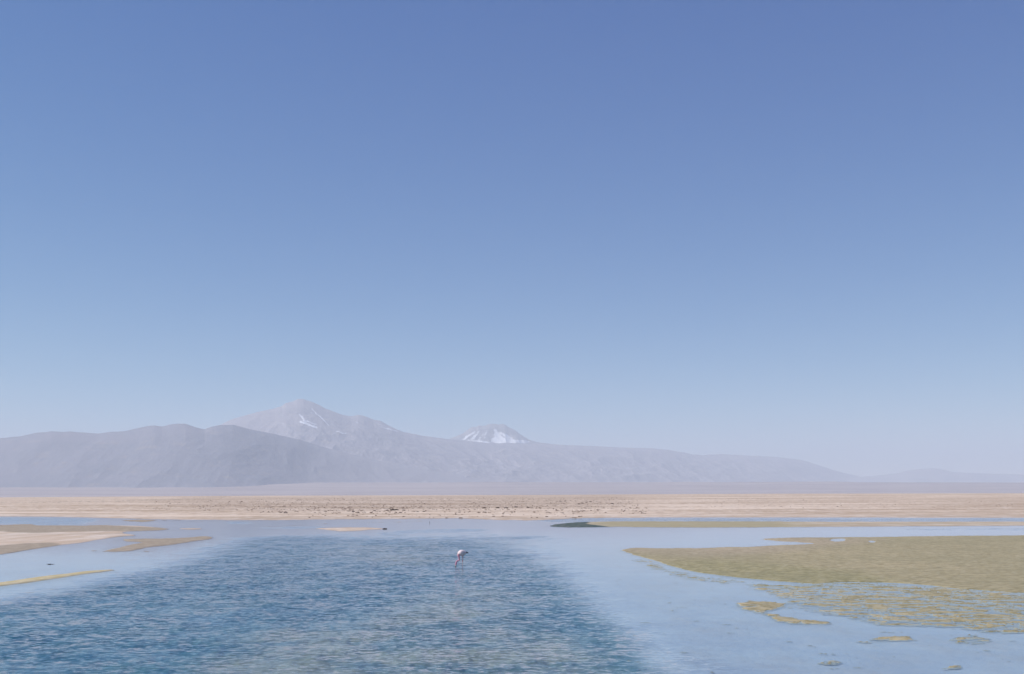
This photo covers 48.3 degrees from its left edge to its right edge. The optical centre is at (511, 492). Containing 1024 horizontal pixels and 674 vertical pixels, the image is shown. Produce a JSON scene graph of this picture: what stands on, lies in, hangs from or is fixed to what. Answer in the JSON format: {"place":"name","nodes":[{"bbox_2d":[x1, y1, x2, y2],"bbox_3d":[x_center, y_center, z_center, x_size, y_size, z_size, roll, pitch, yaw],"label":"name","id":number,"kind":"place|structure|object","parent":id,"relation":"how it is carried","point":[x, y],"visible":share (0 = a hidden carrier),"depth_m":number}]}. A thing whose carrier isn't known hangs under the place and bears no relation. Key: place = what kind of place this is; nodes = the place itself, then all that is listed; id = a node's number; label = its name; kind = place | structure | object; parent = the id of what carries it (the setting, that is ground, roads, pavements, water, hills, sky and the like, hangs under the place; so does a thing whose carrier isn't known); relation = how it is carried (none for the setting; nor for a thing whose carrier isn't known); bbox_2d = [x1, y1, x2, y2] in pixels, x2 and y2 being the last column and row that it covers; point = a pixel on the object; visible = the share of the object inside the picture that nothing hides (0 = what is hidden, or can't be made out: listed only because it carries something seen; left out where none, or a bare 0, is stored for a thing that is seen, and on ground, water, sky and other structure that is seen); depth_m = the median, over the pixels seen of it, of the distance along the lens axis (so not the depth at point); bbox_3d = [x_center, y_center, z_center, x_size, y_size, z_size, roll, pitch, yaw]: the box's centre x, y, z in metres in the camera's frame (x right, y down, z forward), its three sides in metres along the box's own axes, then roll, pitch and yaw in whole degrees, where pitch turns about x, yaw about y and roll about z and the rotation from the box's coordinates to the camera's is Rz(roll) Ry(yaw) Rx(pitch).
{"place":"outdoors","nodes":[
{"label":"outdoors","id":0,"kind":"place"},
{"bbox_2d":[0,424,498,487],"bbox_3d":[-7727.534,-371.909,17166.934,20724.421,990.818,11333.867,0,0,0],"label":"hills","id":1,"kind":"structure","parent":0,"point":[177,455],"depth_m":13489.08},
{"bbox_2d":[450,424,557,444],"bbox_3d":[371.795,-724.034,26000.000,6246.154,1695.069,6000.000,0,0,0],"label":"mountain","id":2,"kind":"structure","parent":0,"point":[495,433],"depth_m":25624.56},
{"bbox_2d":[0,482,1023,673],"bbox_3d":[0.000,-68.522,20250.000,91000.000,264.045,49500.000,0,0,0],"label":"ground","id":3,"kind":"structure","parent":0,"point":[760,649],"depth_m":41.66},
{"bbox_2d":[0,517,1023,673],"bbox_3d":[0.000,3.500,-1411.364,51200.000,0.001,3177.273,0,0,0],"label":"water","id":4,"kind":"structure","parent":0,"point":[610,569],"depth_m":48.20},
{"bbox_2d":[455,550,467,566],"bbox_3d":[-2.378,3.189,54.163,0.595,0.943,0.293,0,0,-23],"label":"flamingo","id":5,"kind":"object","parent":4,"relation":"in","point":[462,553],"visible":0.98,"depth_m":54.11},
{"bbox_2d":[614,564,1023,672],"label":"algae patches","id":6,"kind":"object","parent":4,"relation":"on","point":[763,607],"visible":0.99,"depth_m":35.00},
{"bbox_2d":[622,535,1023,591],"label":"algae mat","id":7,"kind":"object","parent":4,"relation":"on","point":[992,563],"visible":1,"depth_m":58.49},
{"bbox_2d":[0,0,1023,476],"label":"sky","id":8,"kind":"structure","parent":0,"point":[791,229]},
{"bbox_2d":[221,399,858,481],"bbox_3d":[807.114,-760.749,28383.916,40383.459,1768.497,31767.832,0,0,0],"label":"mountain","id":9,"kind":"structure","parent":0,"point":[319,425],"depth_m":19980.32},
{"bbox_2d":[146,497,1023,517],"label":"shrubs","id":10,"kind":"object","parent":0,"point":[455,508],"visible":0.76,"depth_m":244.96},
{"bbox_2d":[846,468,1023,482],"bbox_3d":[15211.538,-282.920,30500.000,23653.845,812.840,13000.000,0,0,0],"label":"hills","id":11,"kind":"structure","parent":0,"point":[928,475],"depth_m":29722.21}
]}

